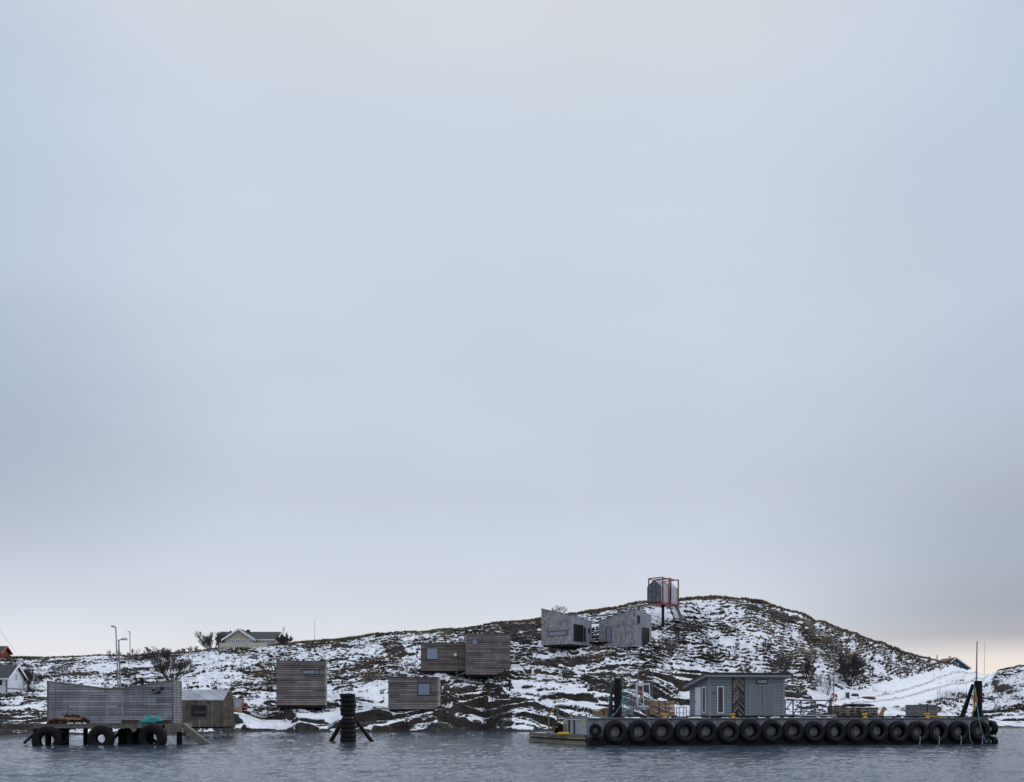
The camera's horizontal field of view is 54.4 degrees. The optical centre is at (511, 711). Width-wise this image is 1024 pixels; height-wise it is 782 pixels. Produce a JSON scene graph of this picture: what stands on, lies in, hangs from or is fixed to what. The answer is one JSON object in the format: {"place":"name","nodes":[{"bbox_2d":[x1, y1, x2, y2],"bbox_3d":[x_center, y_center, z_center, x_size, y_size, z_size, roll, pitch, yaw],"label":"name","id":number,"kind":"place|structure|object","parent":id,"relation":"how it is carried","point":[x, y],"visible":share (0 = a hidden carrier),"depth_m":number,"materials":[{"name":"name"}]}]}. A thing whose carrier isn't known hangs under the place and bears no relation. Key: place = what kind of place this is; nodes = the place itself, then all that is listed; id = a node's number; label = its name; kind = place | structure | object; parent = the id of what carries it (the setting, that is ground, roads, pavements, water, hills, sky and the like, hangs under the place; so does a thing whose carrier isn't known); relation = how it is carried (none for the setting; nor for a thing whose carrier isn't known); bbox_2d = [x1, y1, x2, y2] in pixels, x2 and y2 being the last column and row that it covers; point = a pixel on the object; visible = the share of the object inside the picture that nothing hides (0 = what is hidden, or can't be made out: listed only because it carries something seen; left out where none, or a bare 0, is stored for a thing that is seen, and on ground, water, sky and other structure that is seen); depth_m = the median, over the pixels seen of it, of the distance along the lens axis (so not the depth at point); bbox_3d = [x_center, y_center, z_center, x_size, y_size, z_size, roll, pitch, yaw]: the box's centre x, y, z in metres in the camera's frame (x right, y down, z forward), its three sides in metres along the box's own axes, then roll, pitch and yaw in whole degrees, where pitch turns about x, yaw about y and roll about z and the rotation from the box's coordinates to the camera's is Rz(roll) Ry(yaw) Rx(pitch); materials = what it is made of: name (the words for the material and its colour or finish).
{"place":"outdoors","nodes":[
{"label":"outdoors","id":0,"kind":"place"},
{"bbox_2d":[0,597,1023,736],"bbox_3d":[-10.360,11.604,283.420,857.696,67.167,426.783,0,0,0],"label":"terrain","id":1,"kind":"structure","parent":0,"point":[523,712],"depth_m":159.15,"materials":[{"name":"snow"}]},
{"bbox_2d":[0,646,12,657],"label":"red house","id":2,"kind":"structure","parent":1,"relation":"on","point":[5,651],"depth_m":212.23,"materials":[{"name":"wood"}]},
{"bbox_2d":[0,665,28,693],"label":"white house","id":3,"kind":"structure","parent":1,"relation":"on","point":[12,678],"depth_m":147.15,"materials":[{"name":"wood"}]},
{"bbox_2d":[23,664,46,689],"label":"bare tree","id":4,"kind":"object","parent":1,"relation":"on","point":[29,674],"visible":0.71,"depth_m":152.59,"materials":[{"name":"plant"}]},
{"bbox_2d":[50,662,72,676],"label":"bare shrub","id":5,"kind":"object","parent":1,"relation":"on","point":[59,669],"visible":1,"depth_m":168.35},
{"bbox_2d":[23,723,191,744],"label":"timber jetty","id":6,"kind":"object","parent":1,"relation":"on","point":[127,734],"visible":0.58,"depth_m":72.54,"materials":[{"name":"brown wood"}]},
{"bbox_2d":[31,726,62,745],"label":"fender tyre","id":7,"kind":"object","parent":6,"relation":"hanging from","point":[41,732],"visible":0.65,"depth_m":70.46,"materials":[{"name":"rubber"}]},
{"bbox_2d":[58,730,68,744],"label":"fender tyre","id":8,"kind":"object","parent":6,"relation":"hanging from","point":[65,735],"visible":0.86,"depth_m":71.55,"materials":[{"name":"rubber"}]},
{"bbox_2d":[47,714,91,723],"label":"net heap","id":9,"kind":"object","parent":6,"relation":"on","point":[72,719],"visible":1,"depth_m":71.64,"materials":[{"name":"brown fabric"}]},
{"bbox_2d":[87,726,114,744],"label":"fender tyre","id":10,"kind":"object","parent":6,"relation":"hanging from","point":[106,732],"visible":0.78,"depth_m":71.06,"materials":[{"name":"rubber"}]},
{"bbox_2d":[47,677,181,723],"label":"boathouse","id":11,"kind":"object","parent":6,"relation":"on","point":[102,705],"visible":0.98,"depth_m":73.09,"materials":[{"name":"grey wood"}]},
{"bbox_2d":[108,695,121,722],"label":"door","id":12,"kind":"structure","parent":11,"relation":"in","point":[114,701],"depth_m":73.07,"materials":[{"name":"grey wood"}]},
{"bbox_2d":[121,720,171,723],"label":"plank bench","id":13,"kind":"object","parent":6,"relation":"on","point":[147,722],"visible":0.98,"depth_m":73.06,"materials":[{"name":"brown wood"}]},
{"bbox_2d":[138,714,162,726],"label":"rope coil","id":14,"kind":"object","parent":6,"relation":"on","point":[152,718],"visible":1,"depth_m":72.51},
{"bbox_2d":[138,724,167,744],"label":"fender tyre","id":15,"kind":"object","parent":6,"relation":"hanging from","point":[158,731],"visible":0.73,"depth_m":71.71,"materials":[{"name":"rubber"}]},
{"bbox_2d":[182,723,211,743],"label":"ramp","id":16,"kind":"structure","parent":6,"relation":"attached to","point":[193,734],"depth_m":73.15,"materials":[{"name":"concrete"}]},
{"bbox_2d":[111,625,118,687],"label":"lamp post","id":17,"kind":"object","parent":1,"relation":"on","point":[116,657],"visible":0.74,"depth_m":133.44,"materials":[{"name":"metal"}]},
{"bbox_2d":[118,638,126,687],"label":"lamp post","id":18,"kind":"object","parent":1,"relation":"on","point":[119,661],"visible":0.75,"depth_m":131.23,"materials":[{"name":"metal"}]},
{"bbox_2d":[142,647,164,659],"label":"bare shrub","id":19,"kind":"object","parent":1,"relation":"on","point":[148,651],"visible":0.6,"depth_m":189.57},
{"bbox_2d":[146,646,198,679],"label":"bare tree","id":20,"kind":"object","parent":1,"relation":"on","point":[180,666],"visible":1,"depth_m":156.08,"materials":[{"name":"plant"}]},
{"bbox_2d":[175,646,198,653],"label":"bare shrub","id":21,"kind":"object","parent":1,"relation":"on","point":[188,649],"visible":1,"depth_m":196.43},
{"bbox_2d":[182,690,233,735],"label":"shore hut","id":22,"kind":"object","parent":1,"relation":"on","point":[201,709],"visible":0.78,"depth_m":98.50,"materials":[{"name":"brown wood"}]},
{"bbox_2d":[191,705,205,717],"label":"window","id":23,"kind":"structure","parent":22,"relation":"in","point":[197,711],"depth_m":98.38,"materials":[{"name":"black glass"}]},
{"bbox_2d":[195,630,225,651],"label":"bare tree","id":24,"kind":"object","parent":1,"relation":"on","point":[207,641],"visible":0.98,"depth_m":196.83,"materials":[{"name":"plant"}]},
{"bbox_2d":[233,698,243,712],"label":"storage box","id":25,"kind":"object","parent":1,"relation":"on","point":[238,702],"visible":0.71,"depth_m":125.25,"materials":[{"name":"plastic"}]},
{"bbox_2d":[219,642,266,649],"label":"picket fence","id":26,"kind":"object","parent":1,"relation":"on","point":[242,644],"visible":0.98,"depth_m":193.81,"materials":[{"name":"white paint"}]},
{"bbox_2d":[215,627,285,649],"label":"yellow house","id":27,"kind":"structure","parent":1,"relation":"on","point":[238,635],"depth_m":197.35,"materials":[{"name":"wood"}]},
{"bbox_2d":[244,678,275,688],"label":"dry stalks","id":28,"kind":"object","parent":1,"relation":"on","point":[248,685],"visible":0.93,"depth_m":154.33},
{"bbox_2d":[275,632,292,645],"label":"bare shrub","id":29,"kind":"object","parent":1,"relation":"on","point":[283,638],"visible":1,"depth_m":196.12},
{"bbox_2d":[256,661,326,716],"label":"timber cabin","id":30,"kind":"object","parent":1,"relation":"on","point":[301,684],"visible":0.93,"depth_m":126.06,"materials":[{"name":"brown wood"}]},
{"bbox_2d":[375,677,439,711],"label":"timber cabin","id":31,"kind":"object","parent":1,"relation":"on","point":[406,694],"visible":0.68,"depth_m":124.33,"materials":[{"name":"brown wood"}]},
{"bbox_2d":[418,683,429,695],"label":"window","id":32,"kind":"structure","parent":31,"relation":"in","point":[423,688],"depth_m":124.30,"materials":[{"name":"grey glass"}]},
{"bbox_2d":[421,643,465,681],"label":"timber cabin","id":33,"kind":"object","parent":1,"relation":"on","point":[443,658],"visible":0.91,"depth_m":150.35,"materials":[{"name":"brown wood"}]},
{"bbox_2d":[426,648,437,659],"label":"window","id":34,"kind":"structure","parent":33,"relation":"in","point":[431,653],"depth_m":150.34,"materials":[{"name":"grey glass"}]},
{"bbox_2d":[464,633,509,682],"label":"timber cabin","id":35,"kind":"object","parent":1,"relation":"on","point":[488,655],"visible":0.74,"depth_m":149.57,"materials":[{"name":"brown wood"}]},
{"bbox_2d":[0,595,1023,715],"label":"heather","id":36,"kind":"object","parent":1,"relation":"on","point":[524,621],"visible":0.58,"depth_m":176.94,"materials":[{"name":"brown plant"}]},
{"bbox_2d":[541,608,591,652],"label":"shingled cabin","id":37,"kind":"object","parent":1,"relation":"on","point":[560,630],"visible":0.95,"depth_m":162.12,"materials":[{"name":"grey"}]},
{"bbox_2d":[549,630,566,636],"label":"window","id":38,"kind":"structure","parent":37,"relation":"in","point":[563,632],"depth_m":161.61,"materials":[{"name":"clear glass"}]},
{"bbox_2d":[574,624,582,641],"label":"window","id":39,"kind":"structure","parent":37,"relation":"in","point":[578,629],"depth_m":161.88,"materials":[{"name":"black glass"}]},
{"bbox_2d":[599,608,650,648],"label":"shingled cabin","id":40,"kind":"object","parent":1,"relation":"on","point":[619,630],"visible":0.84,"depth_m":163.07,"materials":[{"name":"grey"}]},
{"bbox_2d":[606,626,610,642],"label":"door","id":41,"kind":"structure","parent":40,"relation":"in","point":[608,629],"depth_m":164.43,"materials":[{"name":"glass"}]},
{"bbox_2d":[642,627,648,644],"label":"window","id":42,"kind":"structure","parent":40,"relation":"in","point":[645,631],"depth_m":163.55,"materials":[{"name":"black glass"}]},
{"bbox_2d":[634,623,641,690],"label":"lamp post","id":43,"kind":"object","parent":1,"relation":"on","point":[638,654],"visible":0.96,"depth_m":142.72,"materials":[{"name":"metal"}]},
{"bbox_2d":[647,577,682,626],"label":"tower cabin","id":44,"kind":"object","parent":1,"relation":"on","point":[662,593],"visible":0.98,"depth_m":171.00,"materials":[{"name":"metal"}]},
{"bbox_2d":[660,636,678,654],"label":"bare shrub","id":45,"kind":"object","parent":1,"relation":"on","point":[666,642],"visible":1,"depth_m":160.21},
{"bbox_2d":[768,653,794,672],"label":"bare tree","id":46,"kind":"object","parent":1,"relation":"on","point":[783,660],"visible":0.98,"depth_m":160.25,"materials":[{"name":"plant"}]},
{"bbox_2d":[800,654,816,680],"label":"bare tree","id":47,"kind":"object","parent":1,"relation":"on","point":[807,663],"visible":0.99,"depth_m":160.57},
{"bbox_2d":[817,672,834,694],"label":"bare shrub","id":48,"kind":"object","parent":1,"relation":"on","point":[827,689],"visible":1,"depth_m":158.25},
{"bbox_2d":[830,627,838,698],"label":"lamp post","id":49,"kind":"object","parent":1,"relation":"on","point":[834,658],"visible":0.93,"depth_m":157.21,"materials":[{"name":"metal"}]},
{"bbox_2d":[832,652,866,685],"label":"bare tree","id":50,"kind":"object","parent":1,"relation":"on","point":[845,669],"visible":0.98,"depth_m":166.07,"materials":[{"name":"plant"}]},
{"bbox_2d":[937,685,966,701],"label":"dry stalks","id":51,"kind":"object","parent":1,"relation":"on","point":[957,695],"visible":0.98,"depth_m":180.30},
{"bbox_2d":[940,656,970,669],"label":"blue house","id":52,"kind":"structure","parent":1,"relation":"on","point":[959,663],"depth_m":262.00,"materials":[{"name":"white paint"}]},
{"bbox_2d":[0,728,1023,781],"bbox_3d":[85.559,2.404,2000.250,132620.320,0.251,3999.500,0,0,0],"label":"water","id":53,"kind":"structure","parent":0,"point":[449,756],"depth_m":48.30,"materials":[{"name":"grey liquid"}]},
{"bbox_2d":[329,702,373,741],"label":"mooring pile","id":54,"kind":"object","parent":53,"relation":"in","point":[360,726],"visible":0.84,"depth_m":79.18,"materials":[{"name":"wood"}]},
{"bbox_2d":[340,712,355,715],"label":"stacked tyre","id":55,"kind":"object","parent":54,"relation":"on","point":[347,713],"visible":0.96,"depth_m":78.24,"materials":[{"name":"rubber"}]},
{"bbox_2d":[340,707,354,711],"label":"stacked tyre","id":56,"kind":"object","parent":55,"relation":"on","point":[347,709],"visible":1,"depth_m":78.23,"materials":[{"name":"rubber"}]},
{"bbox_2d":[340,738,355,741],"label":"stacked tyre","id":57,"kind":"object","parent":54,"relation":"on","point":[347,739],"visible":0.85,"depth_m":78.20,"materials":[{"name":"rubber"}]},
{"bbox_2d":[341,733,355,737],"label":"stacked tyre","id":58,"kind":"object","parent":57,"relation":"on","point":[343,735],"visible":0.94,"depth_m":78.19,"materials":[{"name":"rubber"}]},
{"bbox_2d":[340,729,355,733],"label":"stacked tyre","id":59,"kind":"object","parent":58,"relation":"on","point":[348,731],"visible":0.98,"depth_m":78.20,"materials":[{"name":"rubber"}]},
{"bbox_2d":[340,724,355,728],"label":"stacked tyre","id":60,"kind":"object","parent":59,"relation":"on","point":[347,726],"visible":1,"depth_m":78.22,"materials":[{"name":"rubber"}]},
{"bbox_2d":[529,732,585,744],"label":"landing stage","id":61,"kind":"object","parent":53,"relation":"in","point":[551,737],"visible":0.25,"depth_m":74.01,"materials":[{"name":"grey wood"}]},
{"bbox_2d":[546,704,558,732],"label":"handrail","id":62,"kind":"object","parent":61,"relation":"on","point":[553,709],"visible":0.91,"depth_m":76.93,"materials":[{"name":"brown metal"}]},
{"bbox_2d":[550,722,562,732],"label":"timber steps","id":63,"kind":"structure","parent":61,"relation":"on","point":[556,728],"depth_m":77.80,"materials":[{"name":"brown wood"}]},
{"bbox_2d":[563,715,990,745],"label":"pontoon","id":64,"kind":"object","parent":53,"relation":"on","point":[577,725],"visible":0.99,"depth_m":71.83,"materials":[{"name":"rubber"}]},
{"bbox_2d":[589,724,601,735],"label":"fender tyre","id":65,"kind":"object","parent":64,"relation":"attached to","point":[592,726],"visible":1,"depth_m":69.69,"materials":[{"name":"rubber"}]},
{"bbox_2d":[589,736,601,745],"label":"fender tyre","id":66,"kind":"object","parent":64,"relation":"attached to","point":[592,738],"visible":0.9,"depth_m":69.69,"materials":[{"name":"rubber"}]},
{"bbox_2d":[592,709,607,716],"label":"timber stack","id":67,"kind":"object","parent":64,"relation":"on","point":[601,715],"visible":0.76,"depth_m":73.49,"materials":[{"name":"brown wood"}]},
{"bbox_2d":[603,718,626,742],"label":"fender tyre","id":68,"kind":"object","parent":64,"relation":"hanging from","point":[620,737],"visible":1,"depth_m":69.66,"materials":[{"name":"rubber"}]},
{"bbox_2d":[606,679,624,717],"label":"guide post","id":69,"kind":"object","parent":64,"relation":"on","point":[617,693],"visible":0.9,"depth_m":70.52,"materials":[{"name":"metal"}]},
{"bbox_2d":[627,719,650,742],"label":"fender tyre","id":70,"kind":"object","parent":64,"relation":"attached to","point":[644,725],"visible":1,"depth_m":69.88,"materials":[{"name":"rubber"}]},
{"bbox_2d":[645,700,674,715],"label":"timber stack","id":71,"kind":"object","parent":64,"relation":"on","point":[665,704],"visible":0.73,"depth_m":73.72,"materials":[{"name":"brown wood"}]},
{"bbox_2d":[650,718,673,742],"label":"fender tyre","id":72,"kind":"object","parent":64,"relation":"attached to","point":[668,736],"visible":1,"depth_m":70.11,"materials":[{"name":"rubber"}]},
{"bbox_2d":[674,719,696,742],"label":"fender tyre","id":73,"kind":"object","parent":64,"relation":"attached to","point":[691,727],"visible":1,"depth_m":70.36,"materials":[{"name":"rubber"}]},
{"bbox_2d":[696,718,717,741],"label":"fender tyre","id":74,"kind":"object","parent":64,"relation":"attached to","point":[712,735],"visible":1,"depth_m":70.58,"materials":[{"name":"rubber"}]},
{"bbox_2d":[717,719,739,742],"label":"fender tyre","id":75,"kind":"object","parent":64,"relation":"attached to","point":[734,727],"visible":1,"depth_m":70.80,"materials":[{"name":"rubber"}]},
{"bbox_2d":[683,672,791,717],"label":"shed","id":76,"kind":"object","parent":64,"relation":"on","point":[736,693],"visible":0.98,"depth_m":72.82,"materials":[{"name":"grey paint"}]},
{"bbox_2d":[695,687,700,714],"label":"door","id":77,"kind":"structure","parent":76,"relation":"in","point":[697,689],"depth_m":74.64,"materials":[{"name":"white paint"}]},
{"bbox_2d":[702,686,705,712],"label":"window","id":78,"kind":"structure","parent":76,"relation":"in","point":[704,687],"depth_m":73.29,"materials":[{"name":"white paint"}]},
{"bbox_2d":[717,686,723,712],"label":"window","id":79,"kind":"structure","parent":76,"relation":"in","point":[720,689],"depth_m":72.52,"materials":[{"name":"white paint"}]},
{"bbox_2d":[750,686,760,714],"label":"door","id":80,"kind":"structure","parent":76,"relation":"in","point":[755,691],"depth_m":72.86,"materials":[{"name":"wood"}]},
{"bbox_2d":[762,686,773,714],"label":"door","id":81,"kind":"structure","parent":76,"relation":"in","point":[767,691],"depth_m":72.98,"materials":[{"name":"wood"}]},
{"bbox_2d":[739,718,761,741],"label":"fender tyre","id":82,"kind":"object","parent":64,"relation":"attached to","point":[756,726],"visible":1,"depth_m":71.04,"materials":[{"name":"rubber"}]},
{"bbox_2d":[761,720,782,741],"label":"fender tyre","id":83,"kind":"object","parent":64,"relation":"attached to","point":[778,727],"visible":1,"depth_m":71.26,"materials":[{"name":"rubber"}]},
{"bbox_2d":[782,718,804,741],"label":"fender tyre","id":84,"kind":"object","parent":64,"relation":"attached to","point":[798,735],"visible":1,"depth_m":71.48,"materials":[{"name":"rubber"}]},
{"bbox_2d":[785,699,828,716],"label":"truss gangway","id":85,"kind":"object","parent":64,"relation":"on","point":[800,703],"visible":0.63,"depth_m":78.82,"materials":[{"name":"metal"}]},
{"bbox_2d":[803,718,824,741],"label":"fender tyre","id":86,"kind":"object","parent":64,"relation":"attached to","point":[820,735],"visible":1,"depth_m":71.71,"materials":[{"name":"rubber"}]},
{"bbox_2d":[824,718,845,742],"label":"fender tyre","id":87,"kind":"object","parent":64,"relation":"attached to","point":[840,735],"visible":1,"depth_m":71.95,"materials":[{"name":"rubber"}]},
{"bbox_2d":[845,718,867,742],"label":"fender tyre","id":88,"kind":"object","parent":64,"relation":"attached to","point":[863,727],"visible":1,"depth_m":72.16,"materials":[{"name":"rubber"}]},
{"bbox_2d":[867,718,888,741],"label":"fender tyre","id":89,"kind":"object","parent":64,"relation":"attached to","point":[883,727],"visible":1,"depth_m":72.41,"materials":[{"name":"rubber"}]},
{"bbox_2d":[887,718,909,741],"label":"fender tyre","id":90,"kind":"object","parent":64,"relation":"attached to","point":[905,729],"visible":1,"depth_m":72.62,"materials":[{"name":"rubber"}]},
{"bbox_2d":[908,719,928,741],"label":"fender tyre","id":91,"kind":"object","parent":64,"relation":"attached to","point":[923,726],"visible":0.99,"depth_m":72.84,"materials":[{"name":"rubber"}]},
{"bbox_2d":[906,704,937,717],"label":"crate","id":92,"kind":"object","parent":64,"relation":"on","point":[918,710],"visible":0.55,"depth_m":75.41,"materials":[{"name":"grey wood"}]},
{"bbox_2d":[928,718,948,742],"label":"fender tyre","id":93,"kind":"object","parent":64,"relation":"attached to","point":[943,728],"visible":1,"depth_m":73.09,"materials":[{"name":"rubber"}]},
{"bbox_2d":[948,719,968,741],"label":"fender tyre","id":94,"kind":"object","parent":64,"relation":"attached to","point":[954,725],"visible":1,"depth_m":73.31,"materials":[{"name":"rubber"}]},
{"bbox_2d":[954,641,986,717],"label":"guide post","id":95,"kind":"object","parent":64,"relation":"on","point":[977,685],"visible":0.96,"depth_m":74.44,"materials":[{"name":"metal"}]},
{"bbox_2d":[970,718,990,740],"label":"fender tyre","id":96,"kind":"object","parent":64,"relation":"attached to","point":[986,730],"visible":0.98,"depth_m":73.55,"materials":[{"name":"rubber"}]},
{"bbox_2d":[0,0,1023,674],"label":"sky","id":97,"kind":"structure","parent":0,"point":[342,318],"materials":[{"name":"grey"}]},
{"bbox_2d":[631,683,650,715],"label":"white gate","id":98,"kind":"structure","parent":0,"point":[643,699],"depth_m":73.87,"materials":[{"name":"metal"}]},
{"bbox_2d":[847,709,862,710],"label":"pallet","id":99,"kind":"object","parent":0,"point":[854,709],"visible":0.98,"depth_m":74.43,"materials":[{"name":"brown wood"}]},
{"bbox_2d":[847,707,862,708],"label":"pallet","id":100,"kind":"object","parent":99,"relation":"on","point":[855,708],"visible":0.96,"depth_m":74.52,"materials":[{"name":"brown wood"}]},
{"bbox_2d":[842,703,874,708],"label":"tarpaulin","id":101,"kind":"object","parent":100,"relation":"on","point":[858,705],"visible":1,"depth_m":74.56,"materials":[{"name":"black plastic"}]},
{"bbox_2d":[821,668,994,705],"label":"track","id":102,"kind":"structure","parent":0,"point":[914,690],"depth_m":178.57,"materials":[{"name":"snow"}]},
{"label":"end bracket","id":103,"kind":"object","parent":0,"visible":0},
{"bbox_2d":[989,721,997,734],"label":"fender tyre","id":104,"kind":"object","parent":103,"relation":"hanging from","point":[993,725],"visible":0.69,"depth_m":74.02,"materials":[{"name":"rubber"}]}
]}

